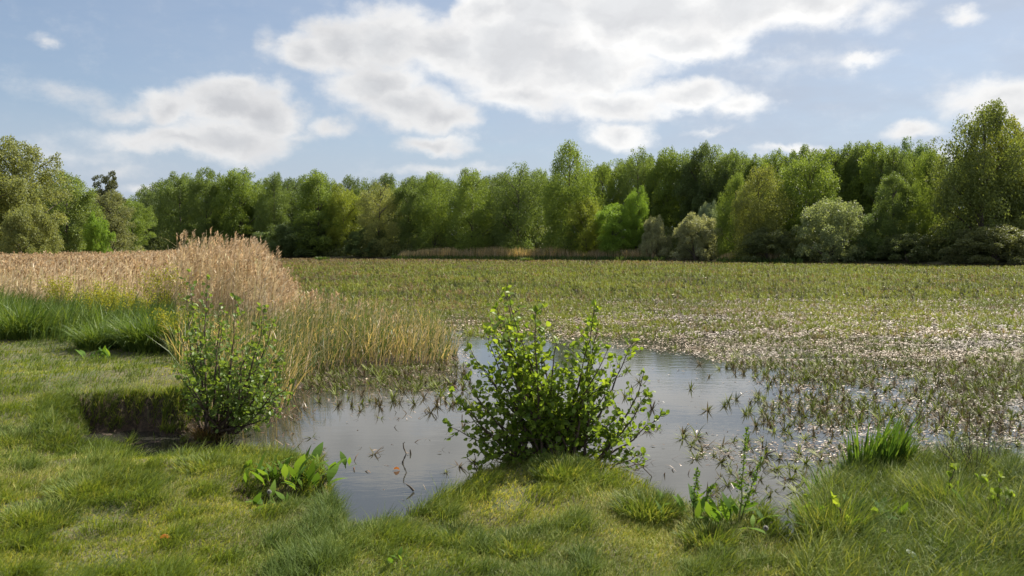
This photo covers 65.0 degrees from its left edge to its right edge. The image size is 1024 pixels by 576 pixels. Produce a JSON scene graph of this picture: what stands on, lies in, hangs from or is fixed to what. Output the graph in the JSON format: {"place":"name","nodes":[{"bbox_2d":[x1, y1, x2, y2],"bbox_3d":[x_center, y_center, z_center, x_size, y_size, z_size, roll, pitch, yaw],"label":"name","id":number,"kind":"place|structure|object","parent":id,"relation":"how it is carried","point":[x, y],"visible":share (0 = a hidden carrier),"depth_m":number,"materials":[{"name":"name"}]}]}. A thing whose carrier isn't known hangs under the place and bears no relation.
{"place":"outdoors","nodes":[
{"label":"outdoors","id":0,"kind":"place"},
{"bbox_2d":[0,277,206,344],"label":"sedge meadow","id":1,"kind":"structure","parent":0,"point":[90,316],"depth_m":15.49,"materials":[{"name":"plant"}]},
{"bbox_2d":[0,254,1023,575],"bbox_3d":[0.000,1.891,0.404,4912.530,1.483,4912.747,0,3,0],"label":"ground","id":2,"kind":"structure","parent":0,"point":[146,416],"depth_m":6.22,"materials":[{"name":"plant"}]},
{"bbox_2d":[0,170,35,247],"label":"alder tree","id":3,"kind":"object","parent":2,"relation":"on","point":[16,185],"visible":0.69,"depth_m":58.51,"materials":[{"name":"green plant"}]},
{"bbox_2d":[0,424,44,449],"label":"grass tussock","id":4,"kind":"object","parent":2,"relation":"on","point":[3,435],"depth_m":7.53,"materials":[{"name":"plant"}]},
{"bbox_2d":[0,203,64,255],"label":"alder tree","id":5,"kind":"object","parent":2,"relation":"on","point":[18,221],"visible":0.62,"depth_m":53.28,"materials":[{"name":"green plant"}]},
{"bbox_2d":[0,135,75,251],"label":"alder tree","id":6,"kind":"object","parent":2,"relation":"on","point":[24,163],"visible":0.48,"depth_m":61.44,"materials":[{"name":"green plant"}]},
{"bbox_2d":[0,296,77,339],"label":"sedge tussock","id":7,"kind":"object","parent":2,"relation":"on","point":[9,328],"visible":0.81,"depth_m":15.07,"materials":[{"name":"plant"}]},
{"bbox_2d":[0,494,88,534],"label":"grass tussock","id":8,"kind":"object","parent":2,"relation":"on","point":[53,507],"depth_m":5.22,"materials":[{"name":"plant"}]},
{"bbox_2d":[35,275,83,304],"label":"flowering plant","id":9,"kind":"object","parent":2,"relation":"on","point":[65,283],"visible":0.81,"depth_m":18.96,"materials":[{"name":"plant"}]},
{"bbox_2d":[29,170,105,252],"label":"alder tree","id":10,"kind":"object","parent":2,"relation":"on","point":[77,210],"visible":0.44,"depth_m":73.09,"materials":[{"name":"green plant"}]},
{"bbox_2d":[38,463,134,503],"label":"grass tussock","id":11,"kind":"object","parent":2,"relation":"on","point":[58,490],"depth_m":5.71,"materials":[{"name":"plant"}]},
{"bbox_2d":[50,315,129,349],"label":"sedge tussock","id":12,"kind":"object","parent":2,"relation":"on","point":[84,337],"visible":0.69,"depth_m":13.85,"materials":[{"name":"plant"}]},
{"bbox_2d":[82,211,116,253],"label":"tree","id":13,"kind":"object","parent":2,"relation":"on","point":[93,231],"visible":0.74,"depth_m":65.56,"materials":[{"name":"green plant"}]},
{"bbox_2d":[84,170,131,248],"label":"sparse tree","id":14,"kind":"object","parent":2,"relation":"on","point":[111,185],"visible":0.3,"depth_m":82.86,"materials":[{"name":"green plant"}]},
{"bbox_2d":[82,188,145,252],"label":"alder tree","id":15,"kind":"object","parent":2,"relation":"on","point":[116,224],"visible":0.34,"depth_m":79.54,"materials":[{"name":"green plant"}]},
{"bbox_2d":[80,274,158,320],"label":"flowering plant","id":16,"kind":"object","parent":2,"relation":"on","point":[111,297],"visible":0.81,"depth_m":15.93,"materials":[{"name":"plant"}]},
{"bbox_2d":[111,198,157,249],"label":"tree","id":17,"kind":"object","parent":2,"relation":"on","point":[141,214],"visible":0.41,"depth_m":136.73,"materials":[{"name":"green plant"}]},
{"bbox_2d":[89,304,202,352],"bbox_3d":[-6.197,0.693,13.879,2.187,0.971,2.220,0,3,0],"label":"sedge tussock","id":18,"kind":"object","parent":2,"relation":"on","point":[139,339],"visible":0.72,"depth_m":13.49,"materials":[{"name":"plant"}]},
{"bbox_2d":[138,189,170,250],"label":"broadleaf tree","id":19,"kind":"object","parent":2,"relation":"on","point":[146,201],"visible":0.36,"depth_m":202.96,"materials":[{"name":"green plant"}]},
{"bbox_2d":[135,261,188,312],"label":"flowering plant","id":20,"kind":"object","parent":2,"relation":"on","point":[167,295],"visible":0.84,"depth_m":17.49,"materials":[{"name":"plant"}]},
{"bbox_2d":[147,305,202,343],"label":"flowering plant","id":21,"kind":"object","parent":2,"relation":"on","point":[164,319],"visible":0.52,"depth_m":13.53,"materials":[{"name":"plant"}]},
{"bbox_2d":[150,171,203,249],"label":"broadleaf tree","id":22,"kind":"object","parent":2,"relation":"on","point":[168,196],"visible":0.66,"depth_m":189.16,"materials":[{"name":"green plant"}]},
{"bbox_2d":[176,166,226,249],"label":"broadleaf tree","id":23,"kind":"object","parent":2,"relation":"on","point":[206,224],"visible":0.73,"depth_m":185.36,"materials":[{"name":"green plant"}]},
{"bbox_2d":[179,416,230,440],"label":"grass tussock","id":24,"kind":"object","parent":2,"relation":"on","point":[206,435],"depth_m":8.97,"materials":[{"name":"plant"}]},
{"bbox_2d":[169,451,248,475],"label":"grass tussock","id":25,"kind":"object","parent":2,"relation":"on","point":[194,459],"depth_m":6.33,"materials":[{"name":"plant"}]},
{"bbox_2d":[173,269,295,434],"bbox_3d":[-3.171,0.775,9.113,1.247,1.967,1.781,-1,3,-21],"label":"alder shrub","id":26,"kind":"object","parent":2,"relation":"on","point":[238,411],"visible":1,"depth_m":8.91,"materials":[{"name":"green plant"}]},
{"bbox_2d":[209,166,275,248],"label":"broadleaf tree","id":27,"kind":"object","parent":2,"relation":"on","point":[231,182],"visible":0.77,"depth_m":182.98,"materials":[{"name":"green plant"}]},
{"bbox_2d":[245,480,288,509],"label":"dock plant","id":28,"kind":"object","parent":2,"relation":"on","point":[257,499],"visible":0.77,"depth_m":5.66,"materials":[{"name":"green plant"}]},
{"bbox_2d":[251,171,292,253],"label":"broadleaf tree","id":29,"kind":"object","parent":2,"relation":"on","point":[264,217],"visible":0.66,"depth_m":179.88,"materials":[{"name":"green plant"}]},
{"bbox_2d":[243,451,312,484],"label":"dock plant","id":30,"kind":"object","parent":2,"relation":"on","point":[299,466],"visible":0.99,"depth_m":6.14,"materials":[{"name":"green plant"}]},
{"bbox_2d":[269,177,302,228],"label":"tree","id":31,"kind":"object","parent":2,"relation":"on","point":[288,184],"visible":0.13,"depth_m":190.86,"materials":[{"name":"green plant"}]},
{"bbox_2d":[252,221,334,256],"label":"bush","id":32,"kind":"object","parent":2,"relation":"on","point":[283,234],"visible":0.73,"depth_m":172.11,"materials":[{"name":"green plant"}]},
{"bbox_2d":[259,459,343,489],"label":"dock plant","id":33,"kind":"object","parent":2,"relation":"on","point":[309,475],"visible":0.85,"depth_m":6.17,"materials":[{"name":"green plant"}]},
{"bbox_2d":[288,168,348,254],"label":"broadleaf tree","id":34,"kind":"object","parent":2,"relation":"on","point":[316,181],"visible":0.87,"depth_m":172.64,"materials":[{"name":"green plant"}]},
{"bbox_2d":[304,442,355,471],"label":"dock plant","id":35,"kind":"object","parent":2,"relation":"on","point":[318,450],"visible":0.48,"depth_m":6.65,"materials":[{"name":"green plant"}]},
{"bbox_2d":[323,182,363,254],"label":"broadleaf tree","id":36,"kind":"object","parent":2,"relation":"on","point":[342,200],"visible":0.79,"depth_m":171.99,"materials":[{"name":"green plant"}]},
{"bbox_2d":[343,227,390,256],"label":"bush","id":37,"kind":"object","parent":2,"relation":"on","point":[354,237],"visible":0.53,"depth_m":165.65,"materials":[{"name":"green plant"}]},
{"bbox_2d":[348,177,390,247],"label":"tree","id":38,"kind":"object","parent":2,"relation":"on","point":[365,185],"visible":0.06,"depth_m":180.12,"materials":[{"name":"green plant"}]},
{"bbox_2d":[355,182,402,256],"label":"birch tree","id":39,"kind":"object","parent":2,"relation":"on","point":[368,220],"visible":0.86,"depth_m":165.83,"materials":[{"name":"green plant"}]},
{"bbox_2d":[366,173,395,218],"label":"tree","id":40,"kind":"object","parent":2,"relation":"on","point":[389,182],"visible":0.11,"depth_m":185.87,"materials":[{"name":"green plant"}]},
{"bbox_2d":[356,514,429,539],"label":"grass tussock","id":41,"kind":"object","parent":2,"relation":"on","point":[417,524],"depth_m":4.95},
{"bbox_2d":[388,177,430,250],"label":"broadleaf tree","id":42,"kind":"object","parent":2,"relation":"on","point":[405,225],"visible":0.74,"depth_m":165.95,"materials":[{"name":"green plant"}]},
{"bbox_2d":[410,171,457,251],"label":"birch tree","id":43,"kind":"object","parent":2,"relation":"on","point":[432,222],"visible":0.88,"depth_m":163.93,"materials":[{"name":"green plant"}]},
{"bbox_2d":[422,517,484,545],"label":"grass tussock","id":44,"kind":"object","parent":2,"relation":"on","point":[452,527],"depth_m":4.95,"materials":[{"name":"plant"}]},
{"bbox_2d":[443,167,500,252],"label":"willow tree","id":45,"kind":"object","parent":2,"relation":"on","point":[462,239],"visible":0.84,"depth_m":159.80,"materials":[{"name":"green plant"}]},
{"bbox_2d":[483,161,547,251],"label":"birch tree","id":46,"kind":"object","parent":2,"relation":"on","point":[516,214],"visible":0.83,"depth_m":157.80,"materials":[{"name":"green plant"}]},
{"bbox_2d":[476,524,558,562],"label":"grass tussock","id":47,"kind":"object","parent":2,"relation":"on","point":[534,545],"depth_m":4.65,"materials":[{"name":"plant"}]},
{"bbox_2d":[21,366,1023,575],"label":"rough grass","id":48,"kind":"structure","parent":2,"relation":"on","point":[904,564],"depth_m":5.06,"materials":[{"name":"plant"}]},
{"bbox_2d":[442,285,669,477],"bbox_3d":[0.360,0.832,6.411,1.835,1.678,0.888,0,3,0],"label":"alder shrub","id":49,"kind":"object","parent":2,"relation":"on","point":[554,422],"visible":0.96,"depth_m":6.30,"materials":[{"name":"green plant"}]},
{"bbox_2d":[520,449,600,484],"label":"grass tussock","id":50,"kind":"object","parent":2,"relation":"on","point":[568,466],"depth_m":5.85,"materials":[{"name":"plant"}]},
{"bbox_2d":[537,139,607,255],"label":"birch tree","id":51,"kind":"object","parent":2,"relation":"on","point":[556,214],"visible":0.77,"depth_m":149.93,"materials":[{"name":"green plant"}]},
{"bbox_2d":[139,206,1023,261],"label":"undergrowth","id":52,"kind":"object","parent":2,"relation":"on","point":[675,241],"visible":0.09,"depth_m":158.68,"materials":[{"name":"green plant"}]},
{"bbox_2d":[565,196,606,253],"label":"broadleaf tree","id":53,"kind":"object","parent":2,"relation":"on","point":[587,243],"visible":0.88,"depth_m":146.62,"materials":[{"name":"green plant"}]},
{"bbox_2d":[590,161,617,237],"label":"birch tree","id":54,"kind":"object","parent":2,"relation":"on","point":[605,173],"visible":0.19,"depth_m":161.48,"materials":[{"name":"green plant"}]},
{"bbox_2d":[594,203,639,255],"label":"tree","id":55,"kind":"object","parent":2,"relation":"on","point":[613,225],"visible":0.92,"depth_m":143.55,"materials":[{"name":"green plant"}]},
{"bbox_2d":[609,155,639,231],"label":"tree","id":56,"kind":"object","parent":2,"relation":"on","point":[619,177],"visible":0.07,"depth_m":162.38,"materials":[{"name":"green plant"}]},
{"bbox_2d":[622,185,649,250],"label":"tree","id":57,"kind":"object","parent":2,"relation":"on","point":[633,200],"visible":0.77,"depth_m":144.52,"materials":[{"name":"green plant"}]},
{"bbox_2d":[612,145,660,242],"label":"birch tree","id":58,"kind":"object","parent":2,"relation":"on","point":[635,171],"visible":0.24,"depth_m":157.42,"materials":[{"name":"green plant"}]},
{"bbox_2d":[604,483,694,526],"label":"grass tussock","id":59,"kind":"object","parent":2,"relation":"on","point":[641,509],"depth_m":5.18,"materials":[{"name":"plant"}]},
{"bbox_2d":[638,214,672,258],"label":"willow bush","id":60,"kind":"object","parent":2,"relation":"on","point":[654,242],"visible":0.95,"depth_m":138.78,"materials":[{"name":"green plant"}]},
{"bbox_2d":[644,147,690,242],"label":"broadleaf tree","id":61,"kind":"object","parent":2,"relation":"on","point":[662,160],"visible":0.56,"depth_m":151.81,"materials":[{"name":"green plant"}]},
{"bbox_2d":[660,148,690,243],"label":"tree","id":62,"kind":"object","parent":2,"relation":"on","point":[672,180],"visible":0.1,"depth_m":150.88,"materials":[{"name":"green plant"}]},
{"bbox_2d":[669,211,722,260],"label":"willow bush","id":63,"kind":"object","parent":2,"relation":"on","point":[691,226],"visible":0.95,"depth_m":132.29,"materials":[{"name":"green plant"}]},
{"bbox_2d":[655,467,744,520],"bbox_3d":[1.183,1.322,5.163,0.619,0.366,0.410,2,4,36],"label":"dock plant","id":64,"kind":"object","parent":2,"relation":"on","point":[699,507],"visible":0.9,"depth_m":5.13,"materials":[{"name":"green plant"}]},
{"bbox_2d":[679,151,721,220],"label":"tree","id":65,"kind":"object","parent":2,"relation":"on","point":[684,208],"visible":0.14,"depth_m":147.38,"materials":[{"name":"green plant"}]},
{"bbox_2d":[671,140,734,223],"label":"broadleaf tree","id":66,"kind":"object","parent":2,"relation":"on","point":[686,164],"visible":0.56,"depth_m":145.42,"materials":[{"name":"green plant"}]},
{"bbox_2d":[693,200,725,251],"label":"willow bush","id":67,"kind":"object","parent":2,"relation":"on","point":[705,209],"visible":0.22,"depth_m":136.94,"materials":[{"name":"green plant"}]},
{"bbox_2d":[671,514,749,551],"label":"grass tussock","id":68,"kind":"object","parent":2,"relation":"on","point":[710,527],"depth_m":4.80,"materials":[{"name":"plant"}]},
{"bbox_2d":[708,149,754,229],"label":"broadleaf tree","id":69,"kind":"object","parent":2,"relation":"on","point":[734,165],"visible":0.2,"depth_m":142.50,"materials":[{"name":"green plant"}]},
{"bbox_2d":[712,171,754,256],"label":"birch tree","id":70,"kind":"object","parent":2,"relation":"on","point":[724,221],"visible":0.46,"depth_m":129.02,"materials":[{"name":"green plant"}]},
{"bbox_2d":[688,426,790,533],"bbox_3d":[1.381,1.174,4.989,0.507,0.632,0.576,-1,3,-16],"label":"dock plant","id":71,"kind":"object","parent":2,"relation":"on","point":[727,508],"visible":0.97,"depth_m":5.00,"materials":[{"name":"green plant"}]},
{"bbox_2d":[739,153,779,220],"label":"tree","id":72,"kind":"object","parent":2,"relation":"on","point":[757,161],"visible":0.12,"depth_m":140.62,"materials":[{"name":"green plant"}]},
{"bbox_2d":[727,164,796,261],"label":"birch tree","id":73,"kind":"object","parent":2,"relation":"on","point":[754,218],"visible":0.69,"depth_m":122.04,"materials":[{"name":"green plant"}]},
{"bbox_2d":[735,226,807,261],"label":"willow bush","id":74,"kind":"object","parent":2,"relation":"on","point":[759,240],"visible":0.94,"depth_m":118.30,"materials":[{"name":"green plant"}]},
{"bbox_2d":[759,148,800,222],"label":"tree","id":75,"kind":"object","parent":2,"relation":"on","point":[773,157],"visible":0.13,"depth_m":147.70,"materials":[{"name":"green plant"}]},
{"bbox_2d":[781,144,823,218],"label":"tree","id":76,"kind":"object","parent":2,"relation":"on","point":[802,151],"visible":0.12,"depth_m":143.42,"materials":[{"name":"green plant"}]},
{"bbox_2d":[776,149,847,255],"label":"broadleaf tree","id":77,"kind":"object","parent":2,"relation":"on","point":[803,169],"visible":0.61,"depth_m":123.73,"materials":[{"name":"green plant"}]},
{"bbox_2d":[797,146,855,231],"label":"tree","id":78,"kind":"object","parent":2,"relation":"on","point":[843,194],"visible":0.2,"depth_m":130.86,"materials":[{"name":"green plant"}]},
{"bbox_2d":[790,196,872,262],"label":"willow bush","id":79,"kind":"object","parent":2,"relation":"on","point":[842,214],"visible":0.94,"depth_m":114.03,"materials":[{"name":"green plant"}]},
{"bbox_2d":[779,477,897,541],"bbox_3d":[1.961,1.399,4.851,0.757,0.466,0.775,0,3,0],"label":"grass tussock","id":80,"kind":"object","parent":2,"relation":"on","point":[852,508],"depth_m":4.82,"materials":[{"name":"plant"}]},
{"bbox_2d":[828,140,869,215],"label":"tree","id":81,"kind":"object","parent":2,"relation":"on","point":[846,146],"visible":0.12,"depth_m":131.51,"materials":[{"name":"green plant"}]},
{"bbox_2d":[841,141,877,225],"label":"tree","id":82,"kind":"object","parent":2,"relation":"on","point":[856,153],"visible":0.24,"depth_m":129.82,"materials":[{"name":"green plant"}]},
{"bbox_2d":[846,212,899,259],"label":"willow bush","id":83,"kind":"object","parent":2,"relation":"on","point":[868,224],"visible":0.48,"depth_m":112.49,"materials":[{"name":"green plant"}]},
{"bbox_2d":[845,141,917,219],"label":"oak tree","id":84,"kind":"object","parent":2,"relation":"on","point":[879,150],"visible":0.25,"depth_m":126.38,"materials":[{"name":"green plant"}]},
{"bbox_2d":[861,143,916,221],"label":"tree","id":85,"kind":"object","parent":2,"relation":"on","point":[901,163],"visible":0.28,"depth_m":123.38,"materials":[{"name":"green plant"}]},
{"bbox_2d":[863,170,921,258],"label":"oak tree","id":86,"kind":"object","parent":2,"relation":"on","point":[895,215],"visible":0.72,"depth_m":110.71,"materials":[{"name":"green plant"}]},
{"bbox_2d":[874,232,939,261],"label":"willow bush","id":87,"kind":"object","parent":2,"relation":"on","point":[900,240],"visible":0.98,"depth_m":106.57,"materials":[{"name":"green plant"}]},
{"bbox_2d":[899,136,937,186],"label":"broadleaf tree","id":88,"kind":"object","parent":2,"relation":"on","point":[905,146],"visible":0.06,"depth_m":130.86,"materials":[{"name":"green plant"}]},
{"bbox_2d":[897,178,941,249],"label":"broadleaf tree","id":89,"kind":"object","parent":2,"relation":"on","point":[922,212],"visible":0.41,"depth_m":110.40,"materials":[{"name":"green plant"}]},
{"bbox_2d":[904,149,946,228],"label":"tree","id":90,"kind":"object","parent":2,"relation":"on","point":[920,164],"visible":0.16,"depth_m":120.71,"materials":[{"name":"green plant"}]},
{"bbox_2d":[885,459,1018,510],"bbox_3d":[2.913,1.341,5.334,0.879,0.361,0.872,0,3,0],"label":"grass tussock","id":91,"kind":"object","parent":2,"relation":"on","point":[910,479],"depth_m":5.34,"materials":[{"name":"plant"}]},
{"bbox_2d":[921,98,1023,261],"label":"birch tree","id":92,"kind":"object","parent":2,"relation":"on","point":[962,189],"visible":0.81,"depth_m":103.65,"materials":[{"name":"green plant"}]},
{"bbox_2d":[943,463,1001,498],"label":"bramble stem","id":93,"kind":"object","parent":2,"relation":"on","point":[955,466],"visible":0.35,"depth_m":5.34,"materials":[{"name":"green plant"}]},
{"bbox_2d":[923,478,1023,538],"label":"grass tussock","id":94,"kind":"object","parent":2,"relation":"on","point":[1009,510],"depth_m":4.89,"materials":[{"name":"plant"}]},
{"bbox_2d":[937,406,1011,470],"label":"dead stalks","id":95,"kind":"object","parent":2,"relation":"on","point":[970,448],"visible":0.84,"depth_m":5.94,"materials":[{"name":"plant"}]},
{"bbox_2d":[936,223,1023,263],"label":"willow bush","id":96,"kind":"object","parent":2,"relation":"on","point":[971,241],"visible":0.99,"depth_m":99.03,"materials":[{"name":"green plant"}]},
{"bbox_2d":[966,113,1023,226],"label":"birch tree","id":97,"kind":"object","parent":2,"relation":"on","point":[1018,128],"visible":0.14,"depth_m":106.77,"materials":[{"name":"green plant"}]},
{"bbox_2d":[0,0,1023,232],"label":"sky","id":98,"kind":"structure","parent":0,"point":[144,91],"materials":[{"name":"blue"}]},
{"bbox_2d":[83,258,1023,540],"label":"water","id":99,"kind":"structure","parent":0,"point":[345,428],"depth_m":11.27,"materials":[{"name":"grey liquid"}]},
{"bbox_2d":[0,227,442,348],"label":"reed bed","id":100,"kind":"object","parent":99,"relation":"in","point":[225,287],"visible":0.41,"depth_m":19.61,"materials":[{"name":"plant"}]},
{"bbox_2d":[148,283,465,410],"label":"young reeds","id":101,"kind":"object","parent":99,"relation":"in","point":[321,343],"visible":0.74,"depth_m":15.01,"materials":[{"name":"plant"}]},
{"bbox_2d":[158,245,803,262],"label":"reed fringe","id":102,"kind":"object","parent":99,"relation":"on","point":[491,253],"visible":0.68,"depth_m":149.97,"materials":[{"name":"plant"}]},
{"bbox_2d":[266,355,785,489],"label":"drowned leaves","id":103,"kind":"object","parent":99,"relation":"in","point":[395,403],"visible":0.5,"depth_m":11.39,"materials":[{"name":"plant"}]},
{"bbox_2d":[260,277,1023,461],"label":"floating litter","id":104,"kind":"object","parent":99,"relation":"on","point":[835,349],"visible":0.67,"depth_m":18.04,"materials":[{"name":"beige plant"}]},
{"bbox_2d":[275,257,1023,338],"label":"water plant carpet","id":105,"kind":"object","parent":99,"relation":"on","point":[904,307],"visible":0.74,"depth_m":38.06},
{"bbox_2d":[301,333,1023,436],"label":"water plant fringe","id":106,"kind":"object","parent":99,"relation":"on","point":[974,385],"visible":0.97,"depth_m":12.62,"materials":[{"name":"green plant"}]},
{"bbox_2d":[796,409,929,499],"bbox_3d":[2.718,1.411,6.372,0.940,1.021,0.936,0,3,0],"label":"iris clump","id":107,"kind":"object","parent":99,"relation":"in","point":[885,449],"visible":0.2,"depth_m":6.10,"materials":[{"name":"green plant"}]},
{"bbox_2d":[875,425,920,462],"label":"iris clump","id":108,"kind":"object","parent":99,"relation":"in","point":[905,446],"visible":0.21,"depth_m":6.20,"materials":[{"name":"green plant"}]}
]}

